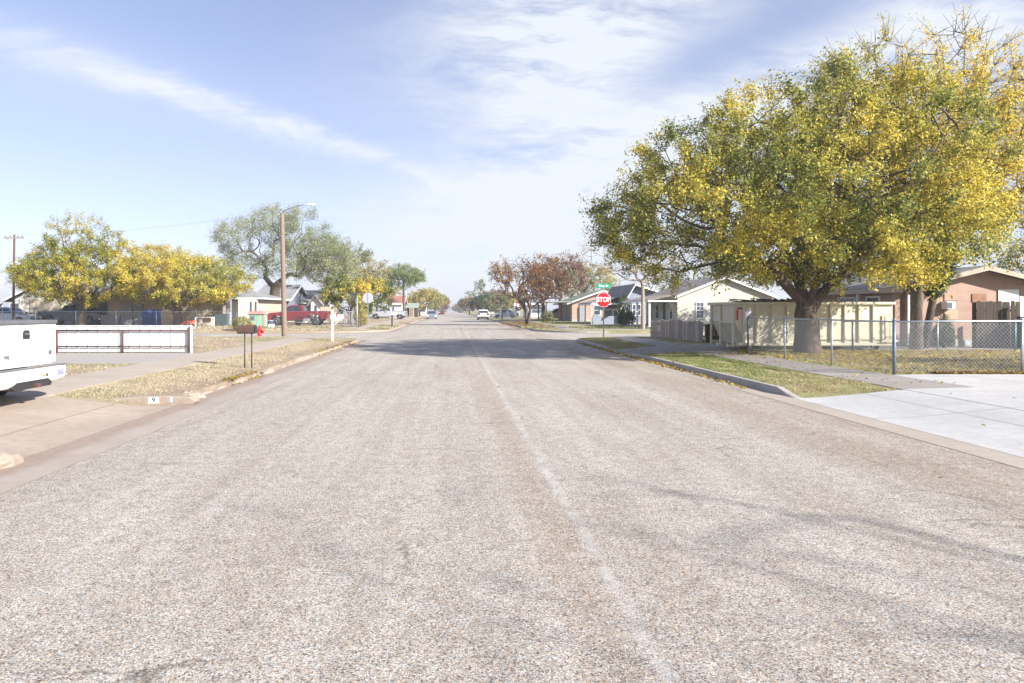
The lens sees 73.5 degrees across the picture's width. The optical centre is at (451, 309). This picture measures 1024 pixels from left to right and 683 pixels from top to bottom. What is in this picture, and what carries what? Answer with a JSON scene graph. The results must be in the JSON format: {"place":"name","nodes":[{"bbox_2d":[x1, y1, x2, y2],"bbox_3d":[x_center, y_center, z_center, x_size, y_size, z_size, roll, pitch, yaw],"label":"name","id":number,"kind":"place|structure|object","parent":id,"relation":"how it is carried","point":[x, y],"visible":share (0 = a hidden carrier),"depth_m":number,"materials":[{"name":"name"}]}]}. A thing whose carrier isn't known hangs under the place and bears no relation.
{"place":"outdoors","nodes":[
{"label":"outdoors","id":0,"kind":"place"},
{"bbox_2d":[0,396,167,456],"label":"driveway","id":1,"kind":"structure","parent":0,"point":[31,427],"depth_m":9.66,"materials":[{"name":"beige concrete"}]},
{"bbox_2d":[0,320,66,394],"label":"pickup truck","id":2,"kind":"object","parent":1,"relation":"on","point":[24,344],"visible":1,"depth_m":10.35,"materials":[{"name":"white paint"}]},
{"bbox_2d":[36,336,284,376],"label":"lawn grass","id":3,"kind":"structure","parent":0,"point":[97,369],"depth_m":25.71,"materials":[{"name":"plant"}]},
{"bbox_2d":[0,336,321,405],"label":"sidewalk","id":4,"kind":"structure","parent":0,"point":[78,381],"depth_m":15.47,"materials":[{"name":"concrete"}]},
{"bbox_2d":[27,337,354,405],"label":"lawn ground","id":5,"kind":"structure","parent":0,"point":[202,386],"depth_m":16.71,"materials":[{"name":"plant"}]},
{"bbox_2d":[50,353,197,363],"bbox_3d":[-10.600,1.404,19.650,5.200,0.051,4.100,0,0,0],"label":"gravel pad","id":6,"kind":"object","parent":5,"relation":"on","point":[104,358],"visible":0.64,"depth_m":19.70,"materials":[{"name":"gravel"}]},
{"bbox_2d":[56,325,192,352],"bbox_3d":[-10.560,0.998,21.951,4.380,0.985,0.122,0,0,0],"label":"metal fence","id":7,"kind":"object","parent":5,"relation":"on","point":[124,338],"visible":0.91,"depth_m":22.00,"materials":[{"name":"metal"}]},
{"bbox_2d":[236,325,256,367],"bbox_3d":[-5.293,1.022,17.600,0.485,1.266,0.177,0,0,0],"label":"mailbox","id":8,"kind":"object","parent":5,"relation":"on","point":[246,329],"visible":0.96,"depth_m":17.53,"materials":[{"name":"metal"}]},
{"bbox_2d":[280,204,315,335],"bbox_3d":[-8.471,-1.988,37.590,2.247,7.615,0.348,0,0,19],"label":"utility pole","id":9,"kind":"object","parent":5,"relation":"on","point":[283,298],"visible":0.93,"depth_m":37.79,"materials":[{"name":"brown wood"}]},
{"bbox_2d":[330,310,343,340],"bbox_3d":[-5.458,0.841,32.392,0.620,1.700,0.175,0,0,0],"label":"mailbox","id":10,"kind":"object","parent":5,"relation":"on","point":[333,317],"visible":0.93,"depth_m":32.34,"materials":[{"name":"white paint"}]},
{"bbox_2d":[56,311,438,332],"bbox_3d":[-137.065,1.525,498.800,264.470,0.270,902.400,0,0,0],"label":"lawn ground","id":11,"kind":"structure","parent":0,"point":[323,328],"depth_m":53.51,"materials":[{"name":"plant"}]},
{"bbox_2d":[3,235,23,319],"bbox_3d":[-36.876,-2.305,57.500,1.700,8.052,0.209,0,0,0],"label":"utility pole","id":12,"kind":"object","parent":11,"relation":"on","point":[13,287],"visible":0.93,"depth_m":57.42,"materials":[{"name":"wood"}]},
{"bbox_2d":[0,307,41,319],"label":"parked car","id":13,"kind":"object","parent":11,"relation":"on","point":[18,316],"visible":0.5,"depth_m":59.19,"materials":[{"name":"grey paint"}]},
{"bbox_2d":[0,282,112,323],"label":"dark roof house","id":14,"kind":"structure","parent":11,"relation":"on","point":[30,305],"depth_m":65.90,"materials":[{"name":"grey"}]},
{"bbox_2d":[37,305,107,324],"bbox_3d":[-34.384,0.478,62.000,5.839,1.800,2.350,0,0,0],"label":"pickup truck","id":15,"kind":"object","parent":11,"relation":"on","point":[61,318],"visible":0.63,"depth_m":61.02,"materials":[{"name":"blue paint"}]},
{"bbox_2d":[0,210,145,324],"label":"yard tree","id":16,"kind":"object","parent":11,"relation":"on","point":[30,281],"visible":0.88,"depth_m":55.36,"materials":[{"name":"yellow plant"}]},
{"bbox_2d":[142,309,160,324],"bbox_3d":[-25.807,0.715,58.607,1.670,1.550,0.170,0,0,0],"label":"tarp cover","id":17,"kind":"object","parent":11,"relation":"on","point":[154,318],"visible":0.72,"depth_m":58.60,"materials":[{"name":"plastic"}]},
{"bbox_2d":[161,309,172,324],"bbox_3d":[-23.987,0.680,58.065,1.480,1.420,0.130,0,0,0],"label":"leaning panel","id":18,"kind":"object","parent":11,"relation":"on","point":[165,320],"visible":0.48,"depth_m":58.00,"materials":[{"name":"brown wood"}]},
{"bbox_2d":[0,311,348,327],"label":"chain link fence","id":19,"kind":"object","parent":11,"relation":"on","point":[188,316],"visible":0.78,"depth_m":51.99,"materials":[{"name":"grey metal"}]},
{"bbox_2d":[59,287,290,325],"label":"tan house","id":20,"kind":"structure","parent":11,"relation":"on","point":[253,301],"depth_m":60.50,"materials":[{"name":"paint"}]},
{"bbox_2d":[103,238,257,324],"bbox_3d":[-22.830,-2.180,56.977,12.485,7.381,10.494,0,0,0],"label":"yard tree","id":21,"kind":"object","parent":11,"relation":"on","point":[157,277],"visible":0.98,"depth_m":55.37,"materials":[{"name":"yellow plant"}]},
{"bbox_2d":[229,316,254,329],"bbox_3d":[-14.897,1.000,48.576,1.781,1.180,1.807,0,0,0],"label":"weed bush","id":22,"kind":"object","parent":11,"relation":"on","point":[243,322],"visible":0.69,"depth_m":48.37,"materials":[{"name":"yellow plant"}]},
{"bbox_2d":[247,312,267,326],"bbox_3d":[-16.193,0.740,56.940,1.505,1.300,1.120,0,0,0],"label":"playhouse","id":23,"kind":"object","parent":11,"relation":"on","point":[260,318],"visible":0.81,"depth_m":56.48,"materials":[{"name":"green paint"}]},
{"bbox_2d":[258,285,306,321],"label":"blue grey house","id":24,"kind":"structure","parent":11,"relation":"on","point":[295,294],"depth_m":81.15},
{"bbox_2d":[204,198,363,296],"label":"elm tree","id":25,"kind":"object","parent":11,"relation":"on","point":[308,266],"visible":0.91,"depth_m":69.28,"materials":[{"name":"green plant"}]},
{"bbox_2d":[267,305,330,324],"bbox_3d":[-13.868,0.478,62.000,5.839,1.800,2.350,0,0,0],"label":"pickup truck","id":26,"kind":"object","parent":11,"relation":"on","point":[322,317],"visible":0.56,"depth_m":61.02,"materials":[{"name":"red paint"}]},
{"bbox_2d":[294,314,318,325],"bbox_3d":[-12.679,0.856,59.400,2.130,1.061,0.769,0,0,0],"label":"motorcycle","id":27,"kind":"object","parent":11,"relation":"on","point":[314,322],"visible":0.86,"depth_m":59.35,"materials":[{"name":"metal"}]},
{"bbox_2d":[299,290,333,316],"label":"grey roof house","id":28,"kind":"structure","parent":11,"relation":"on","point":[310,301],"depth_m":83.74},
{"bbox_2d":[294,232,392,320],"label":"elm tree","id":29,"kind":"object","parent":11,"relation":"on","point":[365,257],"visible":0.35,"depth_m":81.33,"materials":[{"name":"green plant"}]},
{"bbox_2d":[318,272,396,323],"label":"yard tree","id":30,"kind":"object","parent":11,"relation":"on","point":[362,288],"visible":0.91,"depth_m":65.44,"materials":[{"name":"yellow plant"}]},
{"bbox_2d":[353,306,367,326],"bbox_3d":[-7.501,0.572,55.958,1.318,1.897,1.443,0,0,0],"label":"weed bush","id":31,"kind":"object","parent":11,"relation":"on","point":[364,317],"visible":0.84,"depth_m":55.81,"materials":[{"name":"yellow plant"}]},
{"bbox_2d":[352,267,402,310],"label":"yard tree","id":32,"kind":"object","parent":11,"relation":"on","point":[396,289],"visible":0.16,"depth_m":125.11,"materials":[{"name":"yellow plant"}]},
{"bbox_2d":[386,296,407,317],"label":"white garage house","id":33,"kind":"structure","parent":11,"relation":"on","point":[397,304],"depth_m":116.00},
{"bbox_2d":[381,262,428,317],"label":"pine tree","id":34,"kind":"object","parent":11,"relation":"on","point":[413,277],"visible":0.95,"depth_m":112.11,"materials":[{"name":"green plant"}]},
{"bbox_2d":[405,303,419,316],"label":"green roof shed","id":35,"kind":"structure","parent":11,"relation":"on","point":[412,309],"depth_m":132.00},
{"bbox_2d":[407,287,436,315],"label":"roadside tree","id":36,"kind":"object","parent":11,"relation":"on","point":[420,295],"visible":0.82,"depth_m":149.57,"materials":[{"name":"yellow plant"}]},
{"bbox_2d":[412,287,443,309],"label":"roadside tree","id":37,"kind":"object","parent":11,"relation":"on","point":[436,292],"visible":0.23,"depth_m":171.33,"materials":[{"name":"yellow plant"}]},
{"bbox_2d":[427,293,448,310],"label":"roadside tree","id":38,"kind":"object","parent":11,"relation":"on","point":[444,297],"visible":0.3,"depth_m":204.31,"materials":[{"name":"yellow plant"}]},
{"bbox_2d":[342,319,419,320],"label":"driveway","id":39,"kind":"structure","parent":0,"point":[386,319],"depth_m":97.20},
{"bbox_2d":[368,307,408,318],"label":"pickup truck","id":40,"kind":"object","parent":39,"relation":"on","point":[380,313],"visible":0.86,"depth_m":99.03,"materials":[{"name":"silver metal"}]},
{"bbox_2d":[345,316,419,329],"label":"sidewalk","id":41,"kind":"structure","parent":0,"point":[372,324],"depth_m":64.96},
{"bbox_2d":[193,332,704,339],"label":"cross street","id":42,"kind":"structure","parent":0,"point":[567,336],"depth_m":44.82,"materials":[{"name":"asphalt"}]},
{"bbox_2d":[0,311,1023,682],"bbox_3d":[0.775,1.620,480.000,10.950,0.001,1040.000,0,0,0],"label":"road","id":43,"kind":"structure","parent":0,"point":[454,497],"depth_m":4.83,"materials":[{"name":"asphalt"}]},
{"bbox_2d":[0,339,372,493],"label":"gutter","id":44,"kind":"object","parent":43,"relation":"on","point":[33,467],"visible":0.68,"depth_m":9.06,"materials":[{"name":"concrete"}]},
{"bbox_2d":[0,452,23,469],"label":"kerb rubble","id":45,"kind":"object","parent":44,"relation":"on","point":[9,459],"visible":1,"depth_m":7.02,"materials":[{"name":"concrete"}]},
{"bbox_2d":[111,395,199,404],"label":"painted kerb block","id":46,"kind":"structure","parent":44,"relation":"on","point":[176,399],"depth_m":11.62,"materials":[{"name":"white concrete"}]},
{"bbox_2d":[20,340,354,457],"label":"fallen leaves","id":47,"kind":"object","parent":44,"relation":"on","point":[250,372],"visible":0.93,"depth_m":16.23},
{"bbox_2d":[163,337,357,406],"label":"kerb","id":48,"kind":"structure","parent":43,"relation":"on","point":[296,360],"depth_m":20.66,"materials":[{"name":"concrete"}]},
{"bbox_2d":[182,390,205,397],"bbox_3d":[-4.801,1.546,12.540,0.579,0.147,0.332,0,0,0],"label":"kerb rubble","id":49,"kind":"object","parent":48,"relation":"on","point":[196,394],"visible":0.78,"depth_m":12.48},
{"bbox_2d":[317,314,437,332],"bbox_3d":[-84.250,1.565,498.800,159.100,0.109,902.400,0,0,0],"label":"kerb","id":50,"kind":"structure","parent":43,"relation":"on","point":[367,331],"depth_m":48.92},
{"bbox_2d":[357,311,447,332],"bbox_3d":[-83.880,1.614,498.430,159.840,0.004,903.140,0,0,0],"label":"gutter","id":51,"kind":"object","parent":43,"relation":"on","point":[403,327],"visible":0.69,"depth_m":62.14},
{"bbox_2d":[457,296,479,314],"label":"roadside tree","id":52,"kind":"object","parent":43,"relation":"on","point":[462,302],"visible":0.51,"depth_m":208.75,"materials":[{"name":"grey plant"}]},
{"bbox_2d":[476,310,488,319],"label":"parked car","id":53,"kind":"object","parent":43,"relation":"on","point":[482,314],"visible":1,"depth_m":108.08,"materials":[{"name":"white paint"}]},
{"bbox_2d":[463,312,608,332],"bbox_3d":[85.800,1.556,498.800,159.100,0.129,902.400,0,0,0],"label":"kerb","id":54,"kind":"structure","parent":43,"relation":"on","point":[551,330],"depth_m":49.22,"materials":[{"name":"concrete"}]},
{"bbox_2d":[576,336,801,397],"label":"kerb","id":55,"kind":"structure","parent":43,"relation":"on","point":[780,390],"depth_m":15.86,"materials":[{"name":"concrete"}]},
{"bbox_2d":[602,341,955,385],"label":"fallen leaves","id":56,"kind":"object","parent":55,"relation":"on","point":[758,363],"visible":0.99,"depth_m":17.89,"materials":[{"name":"plant"}]},
{"bbox_2d":[567,340,1023,468],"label":"gutter","id":57,"kind":"object","parent":43,"relation":"on","point":[998,456],"visible":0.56,"depth_m":9.61,"materials":[{"name":"concrete"}]},
{"bbox_2d":[577,342,748,387],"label":"fallen leaves","id":58,"kind":"object","parent":57,"relation":"on","point":[660,364],"visible":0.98,"depth_m":19.93,"materials":[{"name":"plant"}]},
{"bbox_2d":[0,0,1023,309],"label":"sky","id":59,"kind":"structure","parent":0,"point":[446,138],"materials":[{"name":"blue"}]},
{"bbox_2d":[489,315,577,329],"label":"sidewalk","id":60,"kind":"structure","parent":0,"point":[564,328],"depth_m":61.37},
{"bbox_2d":[463,311,704,332],"bbox_3d":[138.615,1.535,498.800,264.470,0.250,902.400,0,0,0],"label":"lawn ground","id":61,"kind":"structure","parent":0,"point":[562,323],"depth_m":65.34,"materials":[{"name":"plant"}]},
{"bbox_2d":[465,277,493,309],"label":"pine tree","id":62,"kind":"object","parent":61,"relation":"on","point":[479,284],"visible":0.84,"depth_m":189.72,"materials":[{"name":"green plant"}]},
{"bbox_2d":[466,292,494,312],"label":"roadside tree","id":63,"kind":"object","parent":61,"relation":"on","point":[481,299],"visible":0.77,"depth_m":149.20,"materials":[{"name":"green plant"}]},
{"bbox_2d":[486,291,513,312],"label":"roadside tree","id":64,"kind":"object","parent":61,"relation":"on","point":[501,299],"visible":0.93,"depth_m":139.18,"materials":[{"name":"green plant"}]},
{"bbox_2d":[491,310,518,317],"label":"parked car","id":65,"kind":"object","parent":61,"relation":"on","point":[505,315],"visible":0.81,"depth_m":117.11,"materials":[{"name":"grey paint"}]},
{"bbox_2d":[498,290,527,311],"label":"roadside tree","id":66,"kind":"object","parent":61,"relation":"on","point":[518,302],"visible":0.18,"depth_m":149.45,"materials":[{"name":"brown plant"}]},
{"bbox_2d":[485,251,566,323],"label":"street tree","id":67,"kind":"object","parent":61,"relation":"on","point":[511,274],"visible":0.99,"depth_m":68.48,"materials":[{"name":"brown plant"}]},
{"bbox_2d":[500,321,553,328],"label":"fallen leaves","id":68,"kind":"object","parent":61,"relation":"on","point":[523,322],"visible":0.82,"depth_m":67.86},
{"bbox_2d":[520,295,543,317],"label":"house","id":69,"kind":"structure","parent":61,"relation":"on","point":[534,310],"depth_m":112.00,"materials":[{"name":"white"}]},
{"bbox_2d":[516,256,570,319],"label":"street tree","id":70,"kind":"object","parent":61,"relation":"on","point":[527,291],"visible":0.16,"depth_m":89.79,"materials":[{"name":"brown plant"}]},
{"bbox_2d":[540,309,554,322],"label":"weed bush","id":71,"kind":"object","parent":61,"relation":"on","point":[551,318],"visible":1,"depth_m":71.78,"materials":[{"name":"green plant"}]},
{"bbox_2d":[536,250,590,320],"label":"street tree","id":72,"kind":"object","parent":61,"relation":"on","point":[578,268],"visible":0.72,"depth_m":85.44,"materials":[{"name":"leaves"},{"name":"grey brown bark"}]},
{"bbox_2d":[537,290,608,320],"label":"brick house","id":73,"kind":"structure","parent":61,"relation":"on","point":[569,309],"depth_m":83.00,"materials":[{"name":"brick"}]},
{"bbox_2d":[552,261,620,298],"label":"yard tree","id":74,"kind":"object","parent":61,"relation":"on","point":[591,282],"visible":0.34,"depth_m":93.21,"materials":[{"name":"green plant"}]},
{"bbox_2d":[531,326,704,328],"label":"lawn grass","id":75,"kind":"structure","parent":61,"relation":"on","point":[601,327],"depth_m":53.08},
{"bbox_2d":[578,284,658,323],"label":"blue house","id":76,"kind":"structure","parent":61,"relation":"on","point":[629,291],"depth_m":66.62,"materials":[{"name":"grey"}]},
{"bbox_2d":[616,295,632,323],"bbox_3d":[15.809,0.095,62.493,1.573,2.874,1.550,0,0,38],"label":"foundation shrub","id":77,"kind":"object","parent":61,"relation":"on","point":[621,305],"visible":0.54,"depth_m":62.35,"materials":[{"name":"green plant"}]},
{"bbox_2d":[617,309,635,325],"bbox_3d":[15.257,0.735,59.434,1.879,1.550,1.927,0,0,0],"label":"foundation shrub","id":78,"kind":"object","parent":61,"relation":"on","point":[625,315],"visible":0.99,"depth_m":59.15,"materials":[{"name":"green plant"}]},
{"bbox_2d":[576,223,691,328],"bbox_3d":[13.596,-2.633,50.847,9.301,8.360,6.354,0,0,0],"label":"bare tree","id":79,"kind":"object","parent":61,"relation":"on","point":[641,281],"visible":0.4,"depth_m":50.67,"materials":[{"name":"brown plant"}]},
{"bbox_2d":[622,277,776,327],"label":"cream house","id":80,"kind":"structure","parent":61,"relation":"on","point":[686,304],"depth_m":52.50,"materials":[{"name":"paint"}]},
{"bbox_2d":[696,302,703,318],"bbox_3d":[19.077,0.035,52.460,0.666,1.290,0.080,0,0,0],"label":"window","id":81,"kind":"structure","parent":80,"relation":"in","point":[699,305],"depth_m":52.49,"materials":[{"name":"white glass"}]},
{"bbox_2d":[648,249,766,291],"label":"yard tree","id":82,"kind":"object","parent":61,"relation":"on","point":[705,275],"visible":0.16,"depth_m":68.04,"materials":[{"name":"green plant"}]},
{"bbox_2d":[780,241,905,287],"bbox_3d":[26.271,-1.923,46.144,8.592,6.927,7.339,0,0,0],"label":"yard tree","id":83,"kind":"object","parent":61,"relation":"on","point":[885,267],"depth_m":45.33,"materials":[{"name":"yellow plant"}]},
{"bbox_2d":[613,346,687,355],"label":"driveway","id":84,"kind":"structure","parent":0,"point":[654,349],"depth_m":25.57,"materials":[{"name":"concrete"}]},
{"bbox_2d":[610,337,968,389],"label":"sidewalk","id":85,"kind":"structure","parent":0,"point":[903,383],"depth_m":16.44,"materials":[{"name":"concrete"}]},
{"bbox_2d":[580,336,1020,397],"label":"lawn ground","id":86,"kind":"structure","parent":0,"point":[851,389],"depth_m":16.67,"materials":[{"name":"plant"}]},
{"bbox_2d":[596,284,610,337],"bbox_3d":[7.926,0.158,35.693,0.756,3.040,0.046,0,0,0],"label":"stop sign","id":87,"kind":"object","parent":86,"relation":"on","point":[603,299],"visible":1,"depth_m":35.67,"materials":[{"name":"red metal"}]},
{"bbox_2d":[650,319,705,342],"bbox_3d":[10.963,1.026,33.499,0.159,1.120,8.291,0,0,1],"label":"picket fence","id":88,"kind":"object","parent":86,"relation":"on","point":[685,330],"visible":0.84,"depth_m":32.77,"materials":[{"name":"grey wood"}]},
{"bbox_2d":[705,324,718,342],"bbox_3d":[11.365,1.045,29.364,0.860,0.930,0.156,0,0,0],"label":"picket fence","id":89,"kind":"object","parent":86,"relation":"on","point":[715,335],"visible":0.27,"depth_m":29.29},
{"bbox_2d":[577,44,1023,353],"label":"shade tree","id":90,"kind":"object","parent":86,"relation":"on","point":[784,219],"visible":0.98,"depth_m":20.06,"materials":[{"name":"green plant"}]},
{"bbox_2d":[707,302,898,349],"bbox_3d":[12.515,0.567,24.635,5.710,1.673,2.350,0,0,0],"label":"board fence","id":91,"kind":"object","parent":86,"relation":"on","point":[728,320],"visible":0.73,"depth_m":23.62,"materials":[{"name":"beige paint"}]},
{"bbox_2d":[730,298,840,301],"bbox_3d":[12.465,-0.336,24.670,4.770,0.488,1.860,0,0,0],"label":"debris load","id":92,"kind":"object","parent":91,"relation":"in","point":[772,300],"visible":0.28,"depth_m":24.25,"materials":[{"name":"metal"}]},
{"bbox_2d":[671,347,1020,373],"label":"fallen leaves","id":93,"kind":"object","parent":86,"relation":"on","point":[910,354],"visible":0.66,"depth_m":19.86,"materials":[{"name":"plant"}]},
{"bbox_2d":[733,4,1023,348],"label":"shade tree","id":94,"kind":"object","parent":86,"relation":"on","point":[1010,93],"visible":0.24,"depth_m":22.40,"materials":[{"name":"yellow plant"}]},
{"bbox_2d":[747,315,1023,374],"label":"chain link fence","id":95,"kind":"object","parent":86,"relation":"on","point":[893,344],"visible":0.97,"depth_m":15.33,"materials":[{"name":"grey metal"}]},
{"bbox_2d":[807,265,1023,345],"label":"salmon house","id":96,"kind":"structure","parent":86,"relation":"on","point":[975,284],"depth_m":26.00,"materials":[{"name":"brick"}]},
{"bbox_2d":[907,292,910,345],"bbox_3d":[17.585,0.345,25.975,0.490,2.030,0.050,0,0,0],"label":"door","id":97,"kind":"structure","parent":96,"relation":"in","point":[908,295],"depth_m":25.95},
{"bbox_2d":[998,290,1018,305],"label":"window cover","id":98,"kind":"structure","parent":96,"relation":"in","point":[1003,295],"depth_m":25.96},
{"bbox_2d":[842,319,1015,351],"bbox_3d":[16.019,0.912,22.900,5.840,1.195,0.074,0,0,0],"label":"chain link fence","id":99,"kind":"object","parent":86,"relation":"on","point":[937,333],"visible":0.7,"depth_m":22.90,"materials":[{"name":"grey metal"}]},
{"bbox_2d":[923,235,957,347],"bbox_3d":[17.756,-0.760,24.914,1.249,4.592,1.258,0,0,-43],"label":"evergreen tree","id":100,"kind":"object","parent":86,"relation":"on","point":[930,312],"visible":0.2,"depth_m":24.78,"materials":[{"name":"plant"}]},
{"bbox_2d":[933,313,954,347],"bbox_3d":[18.179,0.808,25.199,0.782,1.404,0.785,0,0,0],"label":"clipped shrub","id":101,"kind":"object","parent":86,"relation":"on","point":[947,332],"visible":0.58,"depth_m":25.09,"materials":[{"name":"green plant"}]},
{"bbox_2d":[930,370,1023,373],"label":"fallen leaves","id":102,"kind":"object","parent":86,"relation":"on","point":[977,372],"visible":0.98,"depth_m":14.96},
{"bbox_2d":[972,301,1019,347],"bbox_3d":[19.966,0.591,24.964,1.764,1.838,0.156,0,0,0],"label":"board fence","id":103,"kind":"object","parent":86,"relation":"on","point":[992,310],"visible":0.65,"depth_m":24.89,"materials":[{"name":"wood"}]},
{"bbox_2d":[987,238,1023,273],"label":"yard tree","id":104,"kind":"object","parent":86,"relation":"on","point":[1012,263],"visible":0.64,"depth_m":41.17,"materials":[{"name":"green plant"}]},
{"bbox_2d":[1016,303,1023,348],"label":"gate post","id":105,"kind":"object","parent":86,"relation":"on","point":[1020,310],"visible":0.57,"depth_m":24.53,"materials":[{"name":"white paint"}]},
{"bbox_2d":[693,344,1017,349],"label":"driveway","id":106,"kind":"structure","parent":0,"point":[713,346],"depth_m":24.83,"materials":[{"name":"concrete"}]},
{"bbox_2d":[1012,322,1020,347],"bbox_3d":[20.595,0.885,24.432,0.620,1.050,0.736,0,0,0],"label":"wheelie bin","id":107,"kind":"object","parent":106,"relation":"on","point":[1018,331],"visible":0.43,"depth_m":24.49,"materials":[{"name":"green plastic"}]},
{"bbox_2d":[736,349,1020,373],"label":"lawn grass","id":108,"kind":"structure","parent":0,"point":[979,369],"depth_m":18.74,"materials":[{"name":"plant"}]},
{"bbox_2d":[795,390,1023,457],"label":"driveway","id":109,"kind":"structure","parent":0,"point":[1002,430],"depth_m":10.00,"materials":[{"name":"concrete"}]},
{"bbox_2d":[895,374,1023,393],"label":"driveway","id":110,"kind":"structure","parent":0,"point":[1012,383],"depth_m":13.58,"materials":[{"name":"concrete"}]},
{"bbox_2d":[904,387,1023,410],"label":"driveway","id":111,"kind":"structure","parent":0,"point":[992,397],"depth_m":11.38,"materials":[{"name":"concrete"}]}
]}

